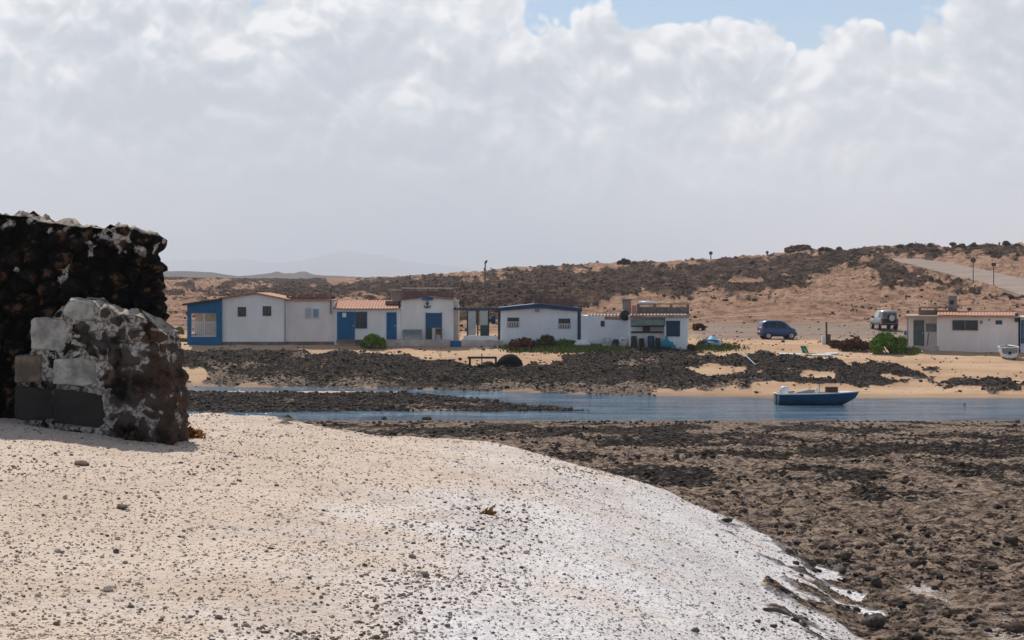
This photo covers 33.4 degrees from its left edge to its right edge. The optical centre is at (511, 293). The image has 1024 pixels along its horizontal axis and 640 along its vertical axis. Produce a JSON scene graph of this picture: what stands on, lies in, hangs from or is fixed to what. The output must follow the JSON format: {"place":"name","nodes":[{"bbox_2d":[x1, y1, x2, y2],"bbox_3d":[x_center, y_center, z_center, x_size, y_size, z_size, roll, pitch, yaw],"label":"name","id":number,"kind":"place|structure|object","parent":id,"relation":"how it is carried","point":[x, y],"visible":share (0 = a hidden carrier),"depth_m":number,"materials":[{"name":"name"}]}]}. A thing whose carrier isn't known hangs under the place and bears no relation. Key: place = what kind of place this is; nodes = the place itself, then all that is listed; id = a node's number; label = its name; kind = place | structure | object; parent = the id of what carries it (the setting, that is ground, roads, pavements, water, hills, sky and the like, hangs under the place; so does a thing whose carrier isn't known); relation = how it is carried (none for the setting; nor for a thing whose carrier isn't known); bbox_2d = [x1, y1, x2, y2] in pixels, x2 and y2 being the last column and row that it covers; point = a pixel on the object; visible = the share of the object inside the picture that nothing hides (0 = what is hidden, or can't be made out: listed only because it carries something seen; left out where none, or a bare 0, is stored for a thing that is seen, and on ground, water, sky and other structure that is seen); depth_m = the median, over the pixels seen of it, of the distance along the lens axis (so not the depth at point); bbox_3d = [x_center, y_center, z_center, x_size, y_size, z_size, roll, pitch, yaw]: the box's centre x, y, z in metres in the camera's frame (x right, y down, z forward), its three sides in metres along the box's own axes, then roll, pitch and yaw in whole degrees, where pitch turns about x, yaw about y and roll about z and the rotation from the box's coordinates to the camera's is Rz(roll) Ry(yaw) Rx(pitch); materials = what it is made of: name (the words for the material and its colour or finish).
{"place":"outdoors","nodes":[
{"label":"outdoors","id":0,"kind":"place"},
{"bbox_2d":[163,271,366,278],"bbox_3d":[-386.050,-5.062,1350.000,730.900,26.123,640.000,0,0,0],"label":"hills","id":1,"kind":"structure","parent":0,"point":[276,274],"depth_m":1285.69,"materials":[{"name":"soil"}]},
{"bbox_2d":[161,251,480,276],"bbox_3d":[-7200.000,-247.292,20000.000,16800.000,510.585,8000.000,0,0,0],"label":"mountains","id":2,"kind":"structure","parent":0,"point":[347,263],"depth_m":18548.47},
{"bbox_2d":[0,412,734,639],"bbox_3d":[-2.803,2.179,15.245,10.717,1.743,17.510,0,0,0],"label":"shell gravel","id":3,"kind":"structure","parent":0,"point":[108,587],"depth_m":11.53,"materials":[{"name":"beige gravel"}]},
{"bbox_2d":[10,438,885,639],"bbox_3d":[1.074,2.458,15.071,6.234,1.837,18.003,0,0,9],"label":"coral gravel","id":4,"kind":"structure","parent":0,"point":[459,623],"depth_m":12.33,"materials":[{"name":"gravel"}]},
{"bbox_2d":[0,243,1023,639],"bbox_3d":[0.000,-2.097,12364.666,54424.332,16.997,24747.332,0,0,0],"label":"ground","id":5,"kind":"structure","parent":0,"point":[974,495],"depth_m":19.13,"materials":[{"name":"beige sand"}]},
{"bbox_2d":[74,460,88,465],"bbox_3d":[-3.817,1.510,15.128,0.132,0.066,0.158,0,0,-29],"label":"stone","id":6,"kind":"object","parent":5,"relation":"on","point":[82,463],"visible":0.88,"depth_m":15.09,"materials":[{"name":"stone"}]},
{"bbox_2d":[0,210,190,444],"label":"ruined wall","id":7,"kind":"structure","parent":5,"relation":"on","point":[90,342],"depth_m":17.92,"materials":[{"name":"stone"}]},
{"bbox_2d":[117,504,127,508],"bbox_3d":[-2.828,1.551,12.380,0.080,0.044,0.080,0,0,-14],"label":"stone","id":8,"kind":"object","parent":5,"relation":"on","point":[122,506],"visible":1,"depth_m":12.36,"materials":[{"name":"stone"}]},
{"bbox_2d":[176,326,184,333],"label":"shrub","id":9,"kind":"object","parent":5,"relation":"on","point":[181,329],"visible":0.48,"depth_m":144.54,"materials":[{"name":"green plant"}]},
{"bbox_2d":[186,421,205,437],"bbox_3d":[-3.531,1.484,18.595,0.416,0.270,0.299,0,0,0],"label":"dried seaweed","id":10,"kind":"object","parent":5,"relation":"on","point":[195,433],"visible":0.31,"depth_m":18.57,"materials":[{"name":"plant"}]},
{"bbox_2d":[182,298,222,344],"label":"blue porch","id":11,"kind":"object","parent":5,"relation":"on","point":[208,322],"visible":0.88,"depth_m":125.80,"materials":[{"name":"paint"}]},
{"bbox_2d":[218,291,290,344],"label":"gabled house","id":12,"kind":"structure","parent":5,"relation":"on","point":[255,318],"depth_m":126.00,"materials":[{"name":"paint"}]},
{"bbox_2d":[238,307,245,315],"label":"window","id":13,"kind":"structure","parent":12,"relation":"in","point":[241,310],"depth_m":125.98,"materials":[{"name":"grey glass"}]},
{"bbox_2d":[263,306,270,315],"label":"window","id":14,"kind":"structure","parent":12,"relation":"in","point":[266,309],"depth_m":125.98,"materials":[{"name":"grey glass"}]},
{"bbox_2d":[286,294,342,344],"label":"flat house","id":15,"kind":"structure","parent":5,"relation":"on","point":[310,320],"depth_m":126.25,"materials":[{"name":"paint"}]},
{"bbox_2d":[305,307,311,317],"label":"window","id":16,"kind":"structure","parent":15,"relation":"in","point":[308,310],"depth_m":126.20,"materials":[{"name":"white metal"}]},
{"bbox_2d":[313,308,318,317],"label":"window","id":17,"kind":"structure","parent":15,"relation":"in","point":[315,310],"depth_m":126.23,"materials":[{"name":"glass"}]},
{"bbox_2d":[333,300,400,344],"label":"tiled house","id":18,"kind":"structure","parent":5,"relation":"on","point":[356,322],"depth_m":126.00,"materials":[{"name":"paint"}]},
{"bbox_2d":[337,312,354,338],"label":"double door","id":19,"kind":"structure","parent":18,"relation":"in","point":[345,325],"depth_m":125.92,"materials":[{"name":"blue paint"}]},
{"bbox_2d":[355,312,366,328],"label":"window","id":20,"kind":"structure","parent":18,"relation":"in","point":[360,317],"depth_m":125.98,"materials":[{"name":"glass"}]},
{"bbox_2d":[387,312,396,338],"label":"door","id":21,"kind":"structure","parent":18,"relation":"in","point":[391,316],"depth_m":125.95,"materials":[{"name":"blue paint"}]},
{"bbox_2d":[391,289,401,299],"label":"roof tank","id":22,"kind":"object","parent":18,"relation":"on","point":[396,294],"visible":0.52,"depth_m":128.90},
{"bbox_2d":[360,333,387,348],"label":"shrub","id":23,"kind":"object","parent":5,"relation":"on","point":[371,340],"visible":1,"depth_m":123.34,"materials":[{"name":"green plant"}]},
{"bbox_2d":[420,571,429,577],"bbox_3d":[-0.544,1.758,10.662,0.059,0.048,0.071,0,0,-27],"label":"stone","id":24,"kind":"object","parent":5,"relation":"on","point":[424,574],"visible":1,"depth_m":10.64,"materials":[{"name":"stone"}]},
{"bbox_2d":[400,288,464,340],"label":"anchor house","id":25,"kind":"structure","parent":5,"relation":"on","point":[428,312],"depth_m":125.94,"materials":[{"name":"white paint"}]},
{"bbox_2d":[427,328,431,338],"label":"lower door","id":26,"kind":"structure","parent":25,"relation":"in","point":[429,330],"depth_m":125.89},
{"bbox_2d":[0,415,871,639],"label":"dark gravel","id":27,"kind":"structure","parent":5,"relation":"on","point":[376,606],"depth_m":11.28,"materials":[{"name":"gravel"}]},
{"bbox_2d":[386,339,502,346],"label":"terrace","id":28,"kind":"structure","parent":5,"relation":"on","point":[430,342],"depth_m":124.60,"materials":[{"name":"paint"}]},
{"bbox_2d":[402,329,421,339],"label":"bench","id":29,"kind":"object","parent":28,"relation":"on","point":[411,331],"visible":1,"depth_m":125.67,"materials":[{"name":"wood"}]},
{"bbox_2d":[435,329,441,339],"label":"chair","id":30,"kind":"object","parent":28,"relation":"on","point":[438,331],"visible":1,"depth_m":125.70,"materials":[{"name":"brown wood"}]},
{"bbox_2d":[453,307,499,339],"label":"pergola","id":31,"kind":"object","parent":28,"relation":"on","point":[484,324],"visible":0.95,"depth_m":125.56,"materials":[{"name":"white paint"}]},
{"bbox_2d":[490,315,495,323],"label":"hanging bag","id":32,"kind":"object","parent":31,"relation":"hanging from","point":[493,319],"visible":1,"depth_m":125.42,"materials":[{"name":"blue paint"}]},
{"bbox_2d":[451,341,460,346],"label":"blue steps","id":33,"kind":"structure","parent":5,"relation":"on","point":[455,343],"depth_m":124.65,"materials":[{"name":"paint"}]},
{"bbox_2d":[467,354,496,366],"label":"plank table","id":34,"kind":"object","parent":5,"relation":"on","point":[481,357],"visible":0.89,"depth_m":114.08,"materials":[{"name":"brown wood"}]},
{"bbox_2d":[484,260,487,310],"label":"street lamp","id":35,"kind":"object","parent":5,"relation":"on","point":[485,285],"visible":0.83,"depth_m":139.95,"materials":[{"name":"metal"}]},
{"bbox_2d":[481,507,496,515],"bbox_3d":[-0.196,1.826,14.256,0.156,0.094,0.083,0,0,7],"label":"dried weed","id":36,"kind":"object","parent":5,"relation":"on","point":[490,511],"visible":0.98,"depth_m":14.24,"materials":[{"name":"plant"}]},
{"bbox_2d":[497,354,522,366],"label":"net heap","id":37,"kind":"object","parent":5,"relation":"on","point":[507,360],"visible":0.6,"depth_m":113.94,"materials":[{"name":"fabric"}]},
{"bbox_2d":[507,337,535,349],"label":"shrub","id":38,"kind":"object","parent":5,"relation":"on","point":[524,342],"visible":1,"depth_m":122.33,"materials":[{"name":"brown plant"}]},
{"bbox_2d":[498,295,581,345],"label":"blue fascia house","id":39,"kind":"structure","parent":5,"relation":"on","point":[557,318],"depth_m":125.00,"materials":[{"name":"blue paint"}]},
{"bbox_2d":[507,318,518,326],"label":"window","id":40,"kind":"structure","parent":39,"relation":"in","point":[511,322],"depth_m":125.00,"materials":[{"name":"blue paint"}]},
{"bbox_2d":[559,319,569,327],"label":"window","id":41,"kind":"structure","parent":39,"relation":"in","point":[563,323],"depth_m":125.00,"materials":[{"name":"blue paint"}]},
{"bbox_2d":[534,334,559,346],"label":"shrub","id":42,"kind":"object","parent":5,"relation":"on","point":[546,339],"visible":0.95,"depth_m":122.80,"materials":[{"name":"green plant"}]},
{"bbox_2d":[180,338,923,354],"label":"grass","id":43,"kind":"structure","parent":5,"relation":"on","point":[564,347],"depth_m":121.74,"materials":[{"name":"plant"}]},
{"bbox_2d":[559,338,575,343],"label":"shrub","id":44,"kind":"object","parent":5,"relation":"on","point":[565,340],"visible":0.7,"depth_m":124.64,"materials":[{"name":"green plant"}]},
{"bbox_2d":[574,340,590,345],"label":"upturned dinghy","id":45,"kind":"object","parent":5,"relation":"on","point":[582,342],"visible":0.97,"depth_m":123.16,"materials":[{"name":"plastic"}]},
{"bbox_2d":[166,242,1022,329],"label":"hill scrub","id":46,"kind":"object","parent":5,"relation":"on","point":[642,280],"visible":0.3,"depth_m":260.46,"materials":[{"name":"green plant"}]},
{"bbox_2d":[167,242,1023,330],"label":"hill rubble","id":47,"kind":"object","parent":5,"relation":"on","point":[659,274],"visible":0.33,"depth_m":274.20,"materials":[{"name":"stone"}]},
{"bbox_2d":[180,325,1021,392],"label":"sand stones","id":48,"kind":"object","parent":5,"relation":"on","point":[920,380],"visible":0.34,"depth_m":122.35,"materials":[{"name":"stone"}]},
{"bbox_2d":[183,346,1021,411],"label":"shore stones","id":49,"kind":"object","parent":5,"relation":"on","point":[501,388],"visible":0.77,"depth_m":106.66,"materials":[{"name":"stone"}]},
{"bbox_2d":[182,345,1023,411],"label":"shore rubble","id":50,"kind":"object","parent":5,"relation":"on","point":[319,398],"visible":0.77,"depth_m":106.85,"materials":[{"name":"stone"}]},
{"bbox_2d":[581,314,628,344],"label":"annexe","id":51,"kind":"structure","parent":5,"relation":"on","point":[596,328],"depth_m":124.00,"materials":[{"name":"paint"}]},
{"bbox_2d":[621,299,631,320],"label":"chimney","id":52,"kind":"object","parent":51,"relation":"on","point":[626,304],"visible":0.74,"depth_m":124.80,"materials":[{"name":"paint"}]},
{"bbox_2d":[602,338,612,346],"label":"bulk bag","id":53,"kind":"object","parent":5,"relation":"on","point":[606,342],"visible":0.69,"depth_m":122.66,"materials":[{"name":"fabric"}]},
{"bbox_2d":[612,339,618,345],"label":"sack","id":54,"kind":"object","parent":5,"relation":"on","point":[615,342],"visible":0.69,"depth_m":122.77,"materials":[{"name":"black plastic"}]},
{"bbox_2d":[212,409,1023,639],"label":"lava rubble","id":55,"kind":"object","parent":5,"relation":"on","point":[899,604],"visible":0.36,"depth_m":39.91,"materials":[{"name":"stone"}]},
{"bbox_2d":[616,258,631,264],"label":"shrub","id":56,"kind":"object","parent":5,"relation":"on","point":[623,261],"visible":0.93,"depth_m":384.98,"materials":[{"name":"green plant"}]},
{"bbox_2d":[619,337,628,346],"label":"bulk bag","id":57,"kind":"object","parent":5,"relation":"on","point":[623,341],"visible":0.77,"depth_m":122.43,"materials":[{"name":"fabric"}]},
{"bbox_2d":[631,336,636,347],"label":"barrel","id":58,"kind":"object","parent":5,"relation":"on","point":[634,341],"visible":0.84,"depth_m":122.28,"materials":[{"name":"black plastic"}]},
{"bbox_2d":[639,338,643,347],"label":"tub","id":59,"kind":"object","parent":5,"relation":"on","point":[641,342],"visible":0.97,"depth_m":122.31,"materials":[{"name":"black plastic"}]},
{"bbox_2d":[648,336,653,346],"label":"drum","id":60,"kind":"object","parent":5,"relation":"on","point":[650,341],"visible":1,"depth_m":122.25,"materials":[{"name":"blue paint"}]},
{"bbox_2d":[655,338,659,347],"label":"bin","id":61,"kind":"object","parent":5,"relation":"on","point":[657,341],"visible":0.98,"depth_m":122.31,"materials":[{"name":"black plastic"}]},
{"bbox_2d":[628,303,688,348],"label":"porch house","id":62,"kind":"structure","parent":5,"relation":"on","point":[670,322],"depth_m":122.50,"materials":[{"name":"paint"}]},
{"bbox_2d":[620,310,628,320],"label":"satellite dish","id":63,"kind":"object","parent":62,"relation":"attached to","point":[624,314],"visible":0.98,"depth_m":123.75,"materials":[{"name":"black plastic"}]},
{"bbox_2d":[639,301,657,304],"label":"canvas roll","id":64,"kind":"object","parent":62,"relation":"on","point":[647,302],"visible":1,"depth_m":124.50,"materials":[{"name":"fabric"}]},
{"bbox_2d":[661,336,671,347],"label":"jar","id":65,"kind":"object","parent":5,"relation":"on","point":[666,343],"visible":1,"depth_m":121.56,"materials":[{"name":"teal plastic"}]},
{"bbox_2d":[686,344,697,350],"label":"shrub","id":66,"kind":"object","parent":5,"relation":"on","point":[691,347],"visible":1,"depth_m":121.10,"materials":[{"name":"brown plant"}]},
{"bbox_2d":[691,627,699,632],"bbox_3d":[1.173,2.157,10.924,0.062,0.044,0.049,0,0,-35],"label":"stone","id":67,"kind":"object","parent":5,"relation":"on","point":[696,629],"visible":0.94,"depth_m":10.91,"materials":[{"name":"stone"}]},
{"bbox_2d":[692,323,706,329],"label":"shrub","id":68,"kind":"object","parent":5,"relation":"on","point":[698,326],"visible":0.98,"depth_m":151.75,"materials":[{"name":"brown plant"}]},
{"bbox_2d":[697,338,711,345],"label":"shrub","id":69,"kind":"object","parent":5,"relation":"on","point":[699,342],"visible":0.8,"depth_m":123.05,"materials":[{"name":"green plant"}]},
{"bbox_2d":[701,336,722,345],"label":"tarped dinghy","id":70,"kind":"object","parent":5,"relation":"on","point":[712,340],"visible":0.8,"depth_m":122.81,"materials":[{"name":"blue paint"}]},
{"bbox_2d":[762,607,790,615],"bbox_3d":[2.152,2.590,13.881,0.038,0.139,0.465,0,0,36],"label":"driftwood","id":71,"kind":"object","parent":5,"relation":"on","point":[774,609],"visible":1,"depth_m":13.85,"materials":[{"name":"brown wood"}]},
{"bbox_2d":[757,320,796,338],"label":"hatchback","id":72,"kind":"object","parent":5,"relation":"on","point":[768,329],"visible":1,"depth_m":135.50,"materials":[{"name":"blue paint"}]},
{"bbox_2d":[785,548,792,552],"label":"cobble","id":73,"kind":"object","parent":5,"relation":"on","point":[788,550],"visible":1,"depth_m":19.24,"materials":[{"name":"stone"}]},
{"bbox_2d":[784,247,793,252],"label":"ridge rock","id":74,"kind":"object","parent":5,"relation":"on","point":[786,249],"visible":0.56,"depth_m":356.82,"materials":[{"name":"stone"}]},
{"bbox_2d":[779,353,801,355],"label":"board","id":75,"kind":"object","parent":5,"relation":"on","point":[798,354],"visible":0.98,"depth_m":118.40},
{"bbox_2d":[791,616,799,622],"bbox_3d":[2.297,2.648,13.855,0.083,0.053,0.074,0,0,-30],"label":"cobble","id":76,"kind":"object","parent":5,"relation":"on","point":[795,619],"visible":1,"depth_m":13.83,"materials":[{"name":"stone"}]},
{"bbox_2d":[799,621,807,626],"bbox_3d":[2.349,2.669,13.771,0.064,0.049,0.082,0,0,-15],"label":"cobble","id":77,"kind":"object","parent":5,"relation":"on","point":[803,623],"visible":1,"depth_m":13.74,"materials":[{"name":"stone"}]},
{"bbox_2d":[801,346,816,355],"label":"deck chair","id":78,"kind":"object","parent":5,"relation":"on","point":[804,349],"visible":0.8,"depth_m":118.95,"materials":[{"name":"green fabric"}]},
{"bbox_2d":[812,354,831,355],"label":"board","id":79,"kind":"object","parent":5,"relation":"on","point":[821,355],"visible":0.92,"depth_m":118.13,"materials":[{"name":"wood"}]},
{"bbox_2d":[822,322,830,344],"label":"post","id":80,"kind":"object","parent":5,"relation":"on","point":[826,338],"visible":0.86,"depth_m":126.01,"materials":[{"name":"metal"}]},
{"bbox_2d":[828,339,839,347],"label":"shrub","id":81,"kind":"object","parent":5,"relation":"on","point":[833,343],"visible":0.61,"depth_m":123.18,"materials":[{"name":"plant"}]},
{"bbox_2d":[836,336,869,350],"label":"shrub","id":82,"kind":"object","parent":5,"relation":"on","point":[851,344],"visible":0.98,"depth_m":121.24,"materials":[{"name":"plant"}]},
{"bbox_2d":[861,613,886,627],"bbox_3d":[3.264,2.966,15.383,0.230,0.171,0.199,0,0,4],"label":"boulder","id":83,"kind":"object","parent":5,"relation":"on","point":[875,620],"visible":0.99,"depth_m":15.32,"materials":[{"name":"stone"}]},
{"bbox_2d":[870,576,881,587],"bbox_3d":[3.924,3.126,18.375,0.129,0.170,0.120,0,0,36],"label":"stone","id":84,"kind":"object","parent":5,"relation":"on","point":[876,581],"visible":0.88,"depth_m":18.33,"materials":[{"name":"stone"}]},
{"bbox_2d":[870,310,898,329],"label":"off roader","id":85,"kind":"object","parent":5,"relation":"on","point":[888,318],"visible":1,"depth_m":150.11,"materials":[{"name":"silver paint"}]},
{"bbox_2d":[883,313,896,317],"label":"rear window","id":86,"kind":"structure","parent":85,"relation":"in","point":[885,315],"depth_m":150.01,"materials":[{"name":"grey glass"}]},
{"bbox_2d":[868,330,907,353],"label":"shrub","id":87,"kind":"object","parent":5,"relation":"on","point":[891,343],"visible":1,"depth_m":119.48,"materials":[{"name":"green plant"}]},
{"bbox_2d":[919,616,926,621],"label":"stone","id":88,"kind":"object","parent":5,"relation":"on","point":[922,618],"visible":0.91,"depth_m":15.88,"materials":[{"name":"stone"}]},
{"bbox_2d":[936,573,942,579],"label":"stone","id":89,"kind":"object","parent":5,"relation":"on","point":[939,576],"visible":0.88,"depth_m":19.09,"materials":[{"name":"stone"}]},
{"bbox_2d":[904,307,1019,351],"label":"seafront house","id":90,"kind":"structure","parent":5,"relation":"on","point":[971,331],"depth_m":121.13,"materials":[{"name":"paint"}]},
{"bbox_2d":[913,320,923,345],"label":"door","id":91,"kind":"structure","parent":90,"relation":"in","point":[918,325],"depth_m":123.24,"materials":[{"name":"white metal"}]},
{"bbox_2d":[925,323,936,331],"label":"window","id":92,"kind":"structure","parent":90,"relation":"in","point":[929,327],"depth_m":123.03,"materials":[{"name":"white metal"}]},
{"bbox_2d":[952,320,977,330],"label":"window","id":93,"kind":"structure","parent":90,"relation":"in","point":[964,325],"depth_m":120.98,"materials":[{"name":"grey glass"}]},
{"bbox_2d":[971,258,975,281],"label":"road sign","id":94,"kind":"object","parent":5,"relation":"on","point":[973,260],"visible":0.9,"depth_m":214.55,"materials":[{"name":"metal"}]},
{"bbox_2d":[991,263,995,284],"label":"road sign","id":95,"kind":"object","parent":5,"relation":"on","point":[993,264],"visible":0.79,"depth_m":205.10,"materials":[{"name":"metal"}]},
{"bbox_2d":[1002,241,1010,245],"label":"ridge rock","id":96,"kind":"object","parent":5,"relation":"on","point":[1004,243],"visible":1,"depth_m":299.70,"materials":[{"name":"stone"}]},
{"bbox_2d":[998,345,1019,357],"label":"rowing dinghy","id":97,"kind":"object","parent":5,"relation":"on","point":[1008,351],"visible":1,"depth_m":116.20,"materials":[{"name":"plastic"}]},
{"bbox_2d":[1018,316,1023,352],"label":"end house","id":98,"kind":"structure","parent":5,"relation":"on","point":[1021,332],"depth_m":120.40,"materials":[{"name":"white paint"}]},
{"bbox_2d":[1021,320,1023,342],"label":"window","id":99,"kind":"structure","parent":98,"relation":"in","point":[1022,321],"depth_m":120.36,"materials":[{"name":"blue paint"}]},
{"bbox_2d":[0,0,1023,270],"label":"sky","id":100,"kind":"structure","parent":0,"point":[457,133],"materials":[{"name":"white"}]},
{"bbox_2d":[186,386,1023,419],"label":"water","id":101,"kind":"structure","parent":0,"point":[614,407],"depth_m":88.31,"materials":[{"name":"liquid"}]},
{"bbox_2d":[422,416,431,419],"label":"sea rock","id":102,"kind":"object","parent":101,"relation":"in","point":[426,418],"visible":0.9,"depth_m":80.93,"materials":[{"name":"stone"}]},
{"bbox_2d":[773,380,859,404],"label":"motor boat","id":103,"kind":"object","parent":101,"relation":"on","point":[784,396],"visible":0.95,"depth_m":91.79,"materials":[{"name":"blue paint"}]},
{"bbox_2d":[794,389,815,392],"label":"folded canvas","id":104,"kind":"object","parent":103,"relation":"in","point":[808,391],"visible":1,"depth_m":92.40,"materials":[{"name":"fabric"}]},
{"bbox_2d":[825,387,837,392],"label":"crate","id":105,"kind":"object","parent":103,"relation":"on","point":[830,389],"visible":1,"depth_m":92.05,"materials":[{"name":"brown wood"}]},
{"bbox_2d":[947,295,957,310],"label":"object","id":106,"kind":"structure","parent":0,"point":[952,300],"depth_m":123.52,"materials":[{"name":"paint"}]},
{"bbox_2d":[889,258,1023,294],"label":"gravel road","id":107,"kind":"structure","parent":0,"point":[1010,283],"depth_m":236.13,"materials":[{"name":"gravel"}]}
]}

